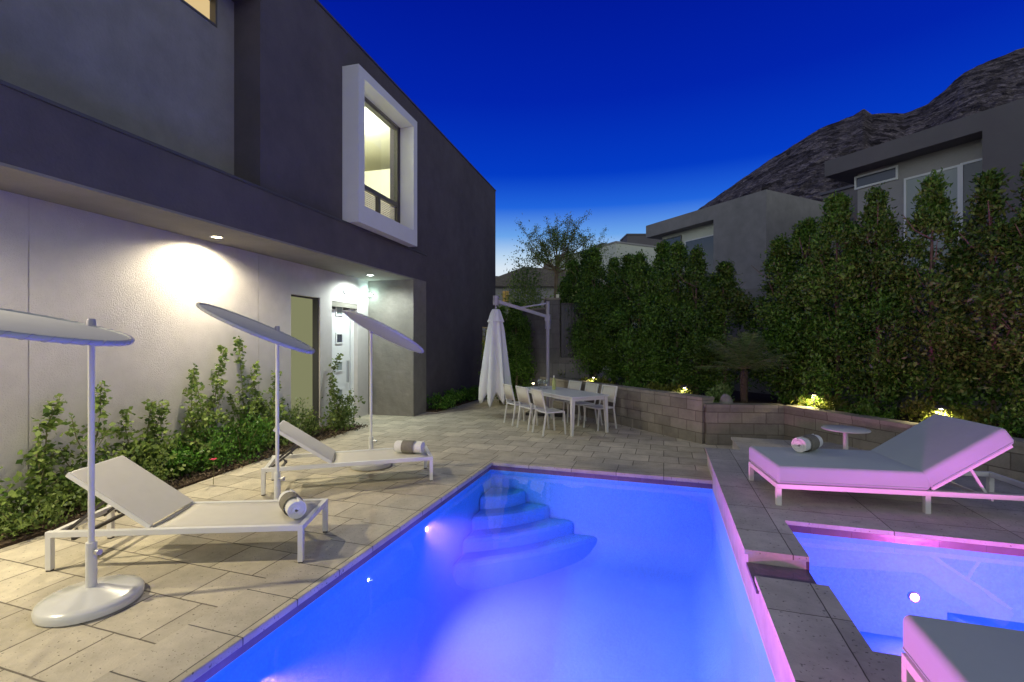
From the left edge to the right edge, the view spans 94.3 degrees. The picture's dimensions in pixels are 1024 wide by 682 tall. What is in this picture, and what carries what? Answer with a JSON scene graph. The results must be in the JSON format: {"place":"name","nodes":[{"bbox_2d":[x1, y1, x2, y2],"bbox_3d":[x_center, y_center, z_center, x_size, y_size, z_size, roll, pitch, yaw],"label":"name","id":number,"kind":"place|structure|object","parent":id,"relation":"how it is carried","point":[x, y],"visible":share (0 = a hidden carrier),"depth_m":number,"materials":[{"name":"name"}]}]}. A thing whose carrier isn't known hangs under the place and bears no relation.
{"place":"outdoors","nodes":[
{"label":"outdoors","id":0,"kind":"place"},
{"bbox_2d":[0,395,732,681],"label":"deck","id":1,"kind":"structure","parent":0,"point":[188,578],"depth_m":4.29,"materials":[{"name":"stone"}]},
{"bbox_2d":[0,308,144,626],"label":"disc umbrella","id":2,"kind":"object","parent":1,"relation":"on","point":[92,596],"visible":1,"depth_m":3.13,"materials":[{"name":"white metal"}]},
{"bbox_2d":[0,425,359,548],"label":"planting bed","id":3,"kind":"object","parent":1,"relation":"on","point":[6,542],"visible":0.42,"depth_m":5.86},
{"bbox_2d":[0,464,62,539],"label":"climbing vine","id":4,"kind":"object","parent":3,"relation":"on","point":[6,504],"visible":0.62,"depth_m":4.41,"materials":[{"name":"green"}]},
{"bbox_2d":[0,491,81,540],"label":"bush","id":5,"kind":"object","parent":3,"relation":"on","point":[44,511],"visible":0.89,"depth_m":4.44,"materials":[{"name":"green plant"}]},
{"bbox_2d":[0,393,102,530],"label":"climbing vine","id":6,"kind":"object","parent":3,"relation":"on","point":[39,459],"visible":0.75,"depth_m":4.80,"materials":[{"name":"green"}]},
{"bbox_2d":[27,479,107,515],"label":"bush","id":7,"kind":"object","parent":3,"relation":"on","point":[73,492],"visible":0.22,"depth_m":4.87,"materials":[{"name":"green plant"}]},
{"bbox_2d":[18,380,175,516],"bbox_3d":[-4.664,1.155,5.328,0.890,1.419,1.424,0,0,26],"label":"climbing vine","id":8,"kind":"object","parent":3,"relation":"on","point":[98,402],"visible":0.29,"depth_m":5.31,"materials":[{"name":"green"}]},
{"bbox_2d":[76,406,192,494],"bbox_3d":[-4.585,1.332,5.732,1.054,1.096,1.562,0,0,15],"label":"climbing vine","id":9,"kind":"object","parent":3,"relation":"on","point":[126,418],"visible":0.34,"depth_m":5.72,"materials":[{"name":"green"}]},
{"bbox_2d":[129,454,179,482],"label":"bush","id":10,"kind":"object","parent":3,"relation":"on","point":[156,473],"visible":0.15,"depth_m":5.62,"materials":[{"name":"green plant"}]},
{"bbox_2d":[107,399,210,478],"bbox_3d":[-4.340,1.301,5.905,1.262,1.098,1.748,0,0,15],"label":"climbing vine","id":11,"kind":"object","parent":3,"relation":"on","point":[164,410],"visible":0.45,"depth_m":6.10,"materials":[{"name":"green"}]},
{"bbox_2d":[95,399,241,480],"bbox_3d":[-4.524,1.267,6.012,1.114,1.098,1.862,0,0,15],"label":"climbing vine","id":12,"kind":"object","parent":3,"relation":"on","point":[133,452],"visible":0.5,"depth_m":5.95,"materials":[{"name":"green"}]},
{"bbox_2d":[149,436,210,479],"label":"bush","id":13,"kind":"object","parent":3,"relation":"on","point":[181,454],"visible":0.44,"depth_m":6.16,"materials":[{"name":"green plant"}]},
{"bbox_2d":[0,423,367,538],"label":"mulch chips","id":14,"kind":"object","parent":3,"relation":"on","point":[176,481],"visible":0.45,"depth_m":6.61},
{"bbox_2d":[141,363,241,473],"bbox_3d":[-4.356,1.057,6.480,1.048,1.530,1.933,0,0,15],"label":"climbing vine","id":15,"kind":"object","parent":3,"relation":"on","point":[202,416],"visible":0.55,"depth_m":6.55,"materials":[{"name":"green"}]},
{"bbox_2d":[171,417,246,475],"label":"bush","id":16,"kind":"object","parent":3,"relation":"on","point":[215,446],"visible":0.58,"depth_m":6.54,"materials":[{"name":"green plant"}]},
{"bbox_2d":[171,345,261,476],"bbox_3d":[-4.322,0.932,6.750,0.944,1.753,1.370,0,0,15],"label":"climbing vine","id":17,"kind":"object","parent":3,"relation":"on","point":[210,404],"visible":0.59,"depth_m":6.88,"materials":[{"name":"green"}]},
{"bbox_2d":[211,407,273,463],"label":"bush","id":18,"kind":"object","parent":3,"relation":"on","point":[254,439],"visible":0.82,"depth_m":7.16,"materials":[{"name":"green plant"}]},
{"bbox_2d":[219,336,286,455],"bbox_3d":[-4.156,0.860,7.362,0.946,1.898,1.957,0,0,15],"label":"climbing vine","id":19,"kind":"object","parent":3,"relation":"on","point":[238,342],"visible":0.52,"depth_m":7.47,"materials":[{"name":"green"}]},
{"bbox_2d":[229,361,300,449],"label":"climbing vine","id":20,"kind":"object","parent":3,"relation":"on","point":[256,366],"visible":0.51,"depth_m":7.74,"materials":[{"name":"green"}]},
{"bbox_2d":[232,370,308,453],"bbox_3d":[-4.128,1.159,7.955,0.996,1.369,1.529,0,0,24],"label":"climbing vine","id":21,"kind":"object","parent":3,"relation":"on","point":[281,404],"visible":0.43,"depth_m":8.02,"materials":[{"name":"green"}]},
{"bbox_2d":[282,397,324,439],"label":"bush","id":22,"kind":"object","parent":3,"relation":"on","point":[309,425],"visible":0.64,"depth_m":8.76,"materials":[{"name":"green plant"}]},
{"bbox_2d":[307,353,374,434],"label":"climbing vine","id":23,"kind":"object","parent":3,"relation":"on","point":[336,415],"visible":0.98,"depth_m":9.37,"materials":[{"name":"green"}]},
{"bbox_2d":[45,455,327,571],"bbox_3d":[-2.689,1.420,4.101,1.950,0.759,0.662,0,0,-4],"label":"sun lounger","id":24,"kind":"object","parent":1,"relation":"on","point":[126,486],"visible":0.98,"depth_m":3.98,"materials":[{"name":"white metal"}]},
{"bbox_2d":[278,489,306,518],"bbox_3d":[-1.921,1.419,4.141,0.171,0.171,0.380,0,0,-36],"label":"rolled towel","id":25,"kind":"object","parent":24,"relation":"on","point":[292,504],"visible":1,"depth_m":4.03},
{"bbox_2d":[196,302,314,499],"bbox_3d":[-2.361,0.722,4.588,1.026,2.155,1.286,0,0,18],"label":"disc umbrella","id":26,"kind":"object","parent":1,"relation":"on","point":[275,335],"visible":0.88,"depth_m":4.61,"materials":[{"name":"white metal"}]},
{"bbox_2d":[261,420,432,495],"bbox_3d":[-2.062,1.413,6.132,1.989,0.774,0.675,0,0,-17],"label":"sun lounger","id":27,"kind":"object","parent":1,"relation":"on","point":[314,447],"visible":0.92,"depth_m":6.00,"materials":[{"name":"white metal"}]},
{"bbox_2d":[394,440,424,453],"bbox_3d":[-1.373,1.414,6.349,0.380,0.171,0.171,0,0,12],"label":"rolled towel","id":28,"kind":"object","parent":27,"relation":"on","point":[409,446],"visible":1,"depth_m":6.29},
{"bbox_2d":[344,310,423,470],"bbox_3d":[-1.785,0.698,6.454,1.295,2.203,1.186,0,0,18],"label":"disc umbrella","id":29,"kind":"object","parent":1,"relation":"on","point":[383,331],"visible":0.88,"depth_m":6.56,"materials":[{"name":"white metal"}]},
{"bbox_2d":[93,453,712,681],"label":"coping","id":30,"kind":"object","parent":1,"relation":"on","point":[197,648],"visible":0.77,"depth_m":3.61,"materials":[{"name":"stone"}]},
{"bbox_2d":[426,395,485,411],"bbox_3d":[-1.352,1.788,14.522,0.602,0.035,5.252,0,0,16],"label":"planting bed","id":31,"kind":"object","parent":1,"relation":"on","point":[438,409],"visible":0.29,"depth_m":13.24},
{"bbox_2d":[426,392,457,409],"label":"shrub","id":32,"kind":"object","parent":31,"relation":"on","point":[440,400],"visible":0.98,"depth_m":12.37,"materials":[{"name":"green plant"}]},
{"bbox_2d":[206,470,775,681],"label":"pool basin","id":33,"kind":"object","parent":1,"relation":"in","point":[649,587],"visible":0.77,"depth_m":5.04,"materials":[{"name":"liquid"}]},
{"bbox_2d":[193,465,711,681],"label":"waterline tile","id":34,"kind":"object","parent":33,"relation":"attached to","point":[217,668],"visible":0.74,"depth_m":4.59,"materials":[{"name":"tile"}]},
{"bbox_2d":[453,487,596,590],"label":"pool steps","id":35,"kind":"structure","parent":33,"relation":"in","point":[513,536],"depth_m":6.27,"materials":[{"name":"paint"}]},
{"bbox_2d":[476,305,521,402],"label":"hedge tree","id":36,"kind":"object","parent":1,"relation":"on","point":[502,310],"visible":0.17,"depth_m":13.61,"materials":[{"name":"green plant"}]},
{"bbox_2d":[496,301,537,404],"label":"hedge tree","id":37,"kind":"object","parent":1,"relation":"on","point":[520,331],"visible":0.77,"depth_m":13.22,"materials":[{"name":"green plant"}]},
{"bbox_2d":[486,214,548,330],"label":"tree","id":38,"kind":"object","parent":1,"relation":"on","point":[532,294],"visible":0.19,"depth_m":19.32,"materials":[{"name":"green plant"}]},
{"bbox_2d":[502,383,532,425],"bbox_3d":[0.127,1.365,10.381,0.546,0.874,0.460,0,0,-24],"label":"dining chair","id":39,"kind":"object","parent":1,"relation":"on","point":[508,391],"visible":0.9,"depth_m":10.27,"materials":[{"name":"white metal"}]},
{"bbox_2d":[478,296,566,416],"bbox_3d":[0.334,0.363,11.669,2.376,2.874,1.235,0,0,-13],"label":"cantilever umbrella","id":40,"kind":"object","parent":1,"relation":"on","point":[495,373],"visible":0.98,"depth_m":11.14,"materials":[{"name":"fabric"}]},
{"bbox_2d":[508,308,544,402],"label":"back wall","id":41,"kind":"structure","parent":1,"relation":"on","point":[537,327],"depth_m":13.37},
{"bbox_2d":[515,386,548,430],"bbox_3d":[0.417,1.365,9.818,0.546,0.874,0.460,0,0,-29],"label":"dining chair","id":42,"kind":"object","parent":1,"relation":"on","point":[523,394],"visible":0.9,"depth_m":9.73,"materials":[{"name":"white metal"}]},
{"bbox_2d":[530,388,565,435],"bbox_3d":[0.704,1.365,9.261,0.546,0.874,0.460,0,0,-24],"label":"dining chair","id":43,"kind":"object","parent":1,"relation":"on","point":[538,397],"visible":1,"depth_m":9.15,"materials":[{"name":"white metal"}]},
{"bbox_2d":[544,294,560,376],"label":"gate pillar","id":44,"kind":"structure","parent":1,"relation":"on","point":[555,334],"depth_m":13.00,"materials":[{"name":"beige"}]},
{"bbox_2d":[519,386,608,435],"bbox_3d":[1.026,1.430,10.100,0.880,0.740,2.160,0,0,-27],"label":"dining table","id":45,"kind":"object","parent":1,"relation":"on","point":[572,396],"visible":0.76,"depth_m":9.35,"materials":[{"name":"white"}]},
{"bbox_2d":[551,380,581,420],"bbox_3d":[1.255,1.365,10.963,0.546,0.874,0.460,0,0,-30],"label":"dining chair","id":46,"kind":"object","parent":1,"relation":"on","point":[575,385],"visible":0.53,"depth_m":11.01,"materials":[{"name":"white metal"}]},
{"bbox_2d":[515,209,620,297],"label":"desert tree","id":47,"kind":"object","parent":1,"relation":"on","point":[567,252],"visible":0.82,"depth_m":17.45,"materials":[{"name":"green plant"}]},
{"bbox_2d":[559,357,590,379],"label":"gate wall","id":48,"kind":"structure","parent":1,"relation":"on","point":[565,364],"depth_m":12.84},
{"bbox_2d":[560,303,592,378],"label":"gate","id":49,"kind":"structure","parent":48,"relation":"attached to","point":[565,319],"depth_m":13.13,"materials":[{"name":"grey"}]},
{"bbox_2d":[566,382,598,425],"bbox_3d":[1.546,1.365,10.400,0.546,0.874,0.460,0,0,-26],"label":"dining chair","id":50,"kind":"object","parent":1,"relation":"on","point":[591,387],"visible":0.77,"depth_m":10.43,"materials":[{"name":"white metal"}]},
{"bbox_2d":[583,384,617,430],"bbox_3d":[1.833,1.365,9.843,0.546,0.874,0.460,0,0,-31],"label":"dining chair","id":51,"kind":"object","parent":1,"relation":"on","point":[610,391],"visible":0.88,"depth_m":9.88,"materials":[{"name":"white metal"}]},
{"bbox_2d":[540,377,713,443],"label":"retaining wall","id":52,"kind":"structure","parent":1,"relation":"on","point":[679,415],"depth_m":9.33,"materials":[{"name":"concrete"}]},
{"bbox_2d":[704,403,783,444],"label":"retaining wall","id":53,"kind":"structure","parent":1,"relation":"on","point":[724,423],"depth_m":8.20,"materials":[{"name":"stone"}]},
{"bbox_2d":[707,443,805,681],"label":"raised deck wall","id":54,"kind":"structure","parent":1,"relation":"on","point":[779,668],"depth_m":3.46,"materials":[{"name":"tile"}]},
{"bbox_2d":[746,562,816,593],"bbox_3d":[1.879,1.665,3.294,0.405,0.029,0.410,0,0,18],"label":"spillway","id":55,"kind":"object","parent":54,"relation":"on","point":[780,572],"visible":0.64,"depth_m":3.38,"materials":[{"name":"stone"}]},
{"bbox_2d":[705,437,1023,681],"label":"raised deck","id":56,"kind":"structure","parent":54,"relation":"on","point":[819,637],"depth_m":3.98,"materials":[{"name":"stone"}]},
{"bbox_2d":[821,425,870,449],"bbox_3d":[4.183,1.328,5.960,0.516,0.464,0.516,0,0,18],"label":"side table","id":57,"kind":"object","parent":56,"relation":"on","point":[844,430],"visible":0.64,"depth_m":5.93,"materials":[{"name":"white metal"}]},
{"bbox_2d":[749,414,1023,513],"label":"daybed","id":58,"kind":"object","parent":56,"relation":"on","point":[934,452],"visible":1,"depth_m":4.44,"materials":[{"name":"fabric"}]},
{"bbox_2d":[791,434,822,451],"bbox_3d":[3.172,1.094,5.096,0.380,0.171,0.171,0,0,-34],"label":"rolled towel","id":59,"kind":"object","parent":58,"relation":"on","point":[808,443],"visible":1,"depth_m":5.01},
{"bbox_2d":[901,615,1023,681],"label":"daybed","id":60,"kind":"object","parent":56,"relation":"on","point":[938,650],"visible":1,"depth_m":1.85,"materials":[{"name":"white metal"}]},
{"bbox_2d":[793,532,1023,655],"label":"spa basin","id":61,"kind":"object","parent":54,"relation":"in","point":[872,584],"visible":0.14,"depth_m":3.85,"materials":[{"name":"liquid"}]},
{"bbox_2d":[788,525,1023,569],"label":"spa tile","id":62,"kind":"object","parent":61,"relation":"attached to","point":[923,542],"visible":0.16,"depth_m":3.85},
{"bbox_2d":[644,264,1023,418],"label":"boundary wall","id":63,"kind":"structure","parent":1,"relation":"on","point":[754,293],"depth_m":8.67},
{"bbox_2d":[784,405,1023,481],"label":"retaining wall","id":64,"kind":"structure","parent":1,"relation":"on","point":[799,421],"depth_m":6.85,"materials":[{"name":"stone"}]},
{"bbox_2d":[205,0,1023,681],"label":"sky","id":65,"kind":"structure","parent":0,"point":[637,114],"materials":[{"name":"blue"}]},
{"bbox_2d":[597,372,634,379],"bbox_3d":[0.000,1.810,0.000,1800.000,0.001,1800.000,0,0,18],"label":"ground","id":66,"kind":"structure","parent":0,"point":[606,376],"depth_m":24.23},
{"bbox_2d":[0,0,495,513],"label":"house","id":67,"kind":"structure","parent":66,"relation":"on","point":[306,172],"depth_m":6.80,"materials":[{"name":"paint"}]},
{"bbox_2d":[180,0,216,26],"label":"clerestory window","id":68,"kind":"structure","parent":67,"relation":"in","point":[207,9],"depth_m":6.62,"materials":[{"name":"glass"}]},
{"bbox_2d":[291,295,318,430],"bbox_3d":[-4.129,0.460,9.299,0.142,2.680,0.900,0,0,15],"label":"side window","id":69,"kind":"structure","parent":67,"relation":"in","point":[304,310],"depth_m":9.48,"materials":[{"name":"grey"}]},
{"bbox_2d":[332,307,353,417],"bbox_3d":[-3.835,0.470,10.671,0.091,2.660,1.023,0,0,12],"label":"door","id":70,"kind":"structure","parent":67,"relation":"in","point":[342,326],"depth_m":10.77,"materials":[{"name":"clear glass"}]},
{"bbox_2d":[365,98,398,222],"bbox_3d":[-2.899,-3.715,9.968,0.100,2.370,1.992,0,0,15],"label":"window","id":71,"kind":"structure","parent":67,"relation":"in","point":[375,196],"depth_m":10.56,"materials":[{"name":"brown metal"}]},
{"bbox_2d":[482,263,575,357],"bbox_3d":[0.754,-1.712,33.150,6.617,7.024,6.300,0,0,0],"label":"bungalow","id":72,"kind":"object","parent":66,"relation":"on","point":[546,277],"visible":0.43,"depth_m":30.00,"materials":[{"name":"paint"}]},
{"bbox_2d":[543,241,656,368],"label":"neighbor house","id":73,"kind":"structure","parent":66,"relation":"on","point":[625,248],"depth_m":27.66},
{"bbox_2d":[620,234,661,245],"bbox_3d":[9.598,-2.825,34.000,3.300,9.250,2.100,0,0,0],"label":"roof screen","id":74,"kind":"object","parent":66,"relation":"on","point":[637,238],"visible":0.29,"depth_m":33.00,"materials":[{"name":"grey metal"}]},
{"bbox_2d":[646,189,844,292],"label":"neighbor house","id":75,"kind":"structure","parent":66,"relation":"on","point":[741,232],"depth_m":18.15,"materials":[{"name":"grey paint"}]},
{"bbox_2d":[685,234,712,292],"bbox_3d":[8.099,-3.015,20.251,0.040,2.831,1.875,0,0,-27],"label":"window","id":76,"kind":"structure","parent":75,"relation":"in","point":[707,241],"depth_m":20.05,"materials":[{"name":"glass"}]},
{"bbox_2d":[825,98,1023,273],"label":"neighbor house","id":77,"kind":"structure","parent":66,"relation":"on","point":[961,151],"depth_m":11.48,"materials":[{"name":"white paint"}]},
{"bbox_2d":[854,165,898,189],"bbox_3d":[9.900,-4.439,12.941,0.040,0.367,1.040,0,0,-27],"label":"window","id":78,"kind":"structure","parent":77,"relation":"in","point":[888,174],"depth_m":12.90,"materials":[{"name":"glass"}]},
{"bbox_2d":[904,164,959,269],"bbox_3d":[10.457,-2.910,11.862,0.040,2.620,1.130,0,0,-27],"label":"window","id":79,"kind":"structure","parent":77,"relation":"in","point":[953,172],"depth_m":11.82,"materials":[{"name":"glass"}]},
{"bbox_2d":[960,158,981,262],"bbox_3d":[10.844,-2.920,11.111,0.040,2.640,0.551,0,0,-27],"label":"window","id":80,"kind":"structure","parent":77,"relation":"in","point":[967,169],"depth_m":11.24,"materials":[{"name":"white paint"}]},
{"bbox_2d":[609,379,1023,438],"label":"soil","id":81,"kind":"structure","parent":0,"point":[753,397],"depth_m":9.51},
{"bbox_2d":[552,258,593,339],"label":"hedge tree","id":82,"kind":"object","parent":81,"relation":"on","point":[570,278],"visible":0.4,"depth_m":13.76,"materials":[{"name":"green plant"}]},
{"bbox_2d":[564,248,607,378],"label":"hedge tree","id":83,"kind":"object","parent":81,"relation":"on","point":[583,261],"visible":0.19,"depth_m":13.21,"materials":[{"name":"green plant"}]},
{"bbox_2d":[566,244,615,378],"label":"hedge tree","id":84,"kind":"object","parent":81,"relation":"on","point":[594,270],"visible":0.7,"depth_m":12.59,"materials":[{"name":"green plant"}]},
{"bbox_2d":[586,256,634,383],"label":"hedge tree","id":85,"kind":"object","parent":81,"relation":"on","point":[613,262],"visible":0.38,"depth_m":12.19,"materials":[{"name":"green plant"}]},
{"bbox_2d":[585,253,647,384],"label":"hedge tree","id":86,"kind":"object","parent":81,"relation":"on","point":[617,296],"visible":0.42,"depth_m":11.62,"materials":[{"name":"green plant"}]},
{"bbox_2d":[600,249,670,385],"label":"hedge tree","id":87,"kind":"object","parent":81,"relation":"on","point":[640,267],"visible":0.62,"depth_m":11.02,"materials":[{"name":"green plant"}]},
{"bbox_2d":[628,240,688,386],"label":"hedge tree","id":88,"kind":"object","parent":81,"relation":"on","point":[661,250],"visible":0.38,"depth_m":10.66,"materials":[{"name":"green plant"}]},
{"bbox_2d":[629,239,709,391],"bbox_3d":[3.516,-0.476,10.311,1.845,3.479,1.699,0,0,-9],"label":"hedge tree","id":89,"kind":"object","parent":81,"relation":"on","point":[678,256],"visible":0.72,"depth_m":10.15,"materials":[{"name":"green plant"}]},
{"bbox_2d":[665,381,697,394],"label":"shrub","id":90,"kind":"object","parent":81,"relation":"on","point":[673,388],"visible":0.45,"depth_m":9.49,"materials":[{"name":"green plant"}]},
{"bbox_2d":[656,243,738,394],"bbox_3d":[3.815,-0.378,9.861,1.407,3.278,1.377,0,0,-14],"label":"hedge tree","id":91,"kind":"object","parent":81,"relation":"on","point":[695,262],"visible":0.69,"depth_m":9.68,"materials":[{"name":"green plant"}]},
{"bbox_2d":[705,380,734,402],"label":"shrub","id":92,"kind":"object","parent":81,"relation":"on","point":[719,391],"visible":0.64,"depth_m":8.70,"materials":[{"name":"green plant"}]},
{"bbox_2d":[680,259,766,395],"bbox_3d":[4.175,-0.132,9.421,1.608,2.980,1.463,0,0,21],"label":"hedge tree","id":93,"kind":"object","parent":81,"relation":"on","point":[726,283],"visible":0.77,"depth_m":9.22,"materials":[{"name":"green plant"}]},
{"bbox_2d":[695,329,796,402],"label":"palm","id":94,"kind":"object","parent":81,"relation":"on","point":[745,355],"visible":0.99,"depth_m":8.35,"materials":[{"name":"green"}]},
{"bbox_2d":[732,232,833,403],"bbox_3d":[5.138,-0.403,9.124,1.637,3.329,1.601,0,0,6],"label":"hedge tree","id":95,"kind":"object","parent":81,"relation":"on","point":[779,248],"visible":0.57,"depth_m":8.89,"materials":[{"name":"green plant"}]},
{"bbox_2d":[778,388,821,405],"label":"shrub","id":96,"kind":"object","parent":81,"relation":"on","point":[786,398],"visible":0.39,"depth_m":8.45,"materials":[{"name":"green plant"}]},
{"bbox_2d":[789,393,819,406],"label":"shrub","id":97,"kind":"object","parent":81,"relation":"on","point":[798,401],"visible":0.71,"depth_m":8.14,"materials":[{"name":"yellow plant"}]},
{"bbox_2d":[750,216,860,400],"bbox_3d":[5.493,-0.525,8.741,1.936,3.580,1.783,0,0,-32],"label":"hedge tree","id":98,"kind":"object","parent":81,"relation":"on","point":[800,238],"visible":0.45,"depth_m":8.60,"materials":[{"name":"green plant"}]},
{"bbox_2d":[814,393,851,411],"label":"shrub","id":99,"kind":"object","parent":81,"relation":"on","point":[835,404],"visible":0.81,"depth_m":7.72,"materials":[{"name":"green plant"}]},
{"bbox_2d":[785,190,891,407],"bbox_3d":[5.559,-0.582,8.070,1.564,3.974,1.720,0,0,36],"label":"hedge tree","id":100,"kind":"object","parent":81,"relation":"on","point":[837,213],"visible":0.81,"depth_m":7.96,"materials":[{"name":"green plant"}]},
{"bbox_2d":[839,396,907,418],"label":"shrub","id":101,"kind":"object","parent":81,"relation":"on","point":[868,408],"visible":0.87,"depth_m":7.06,"materials":[{"name":"green plant"}]},
{"bbox_2d":[822,182,936,414],"bbox_3d":[5.831,-0.624,7.530,1.520,3.782,1.650,0,0,-26],"label":"hedge tree","id":102,"kind":"object","parent":81,"relation":"on","point":[875,216],"visible":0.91,"depth_m":7.39,"materials":[{"name":"green plant"}]},
{"bbox_2d":[899,395,966,421],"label":"shrub","id":103,"kind":"object","parent":81,"relation":"on","point":[916,405],"visible":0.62,"depth_m":6.62,"materials":[{"name":"green plant"}]},
{"bbox_2d":[866,167,1001,413],"bbox_3d":[6.264,-0.653,7.120,1.467,3.841,1.435,0,0,-14],"label":"hedge tree","id":104,"kind":"object","parent":81,"relation":"on","point":[935,202],"visible":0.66,"depth_m":6.97,"materials":[{"name":"green plant"}]},
{"bbox_2d":[912,167,1023,426],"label":"hedge tree","id":105,"kind":"object","parent":81,"relation":"on","point":[990,203],"visible":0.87,"depth_m":6.34,"materials":[{"name":"green plant"}]},
{"bbox_2d":[942,403,997,425],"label":"shrub","id":106,"kind":"object","parent":81,"relation":"on","point":[980,418],"visible":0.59,"depth_m":6.09,"materials":[{"name":"green plant"}]},
{"bbox_2d":[954,162,1023,417],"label":"hedge tree","id":107,"kind":"object","parent":81,"relation":"on","point":[1014,385],"visible":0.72,"depth_m":6.07,"materials":[{"name":"green plant"}]},
{"bbox_2d":[983,403,1023,437],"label":"shrub","id":108,"kind":"object","parent":81,"relation":"on","point":[1001,418],"visible":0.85,"depth_m":5.72,"materials":[{"name":"green plant"}]},
{"bbox_2d":[819,184,857,248],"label":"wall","id":109,"kind":"structure","parent":0,"point":[849,190],"depth_m":19.39,"materials":[{"name":"paint"}]},
{"bbox_2d":[698,47,1023,209],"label":"mountain","id":110,"kind":"structure","parent":0,"point":[797,169],"depth_m":148.50,"materials":[{"name":"stone"}]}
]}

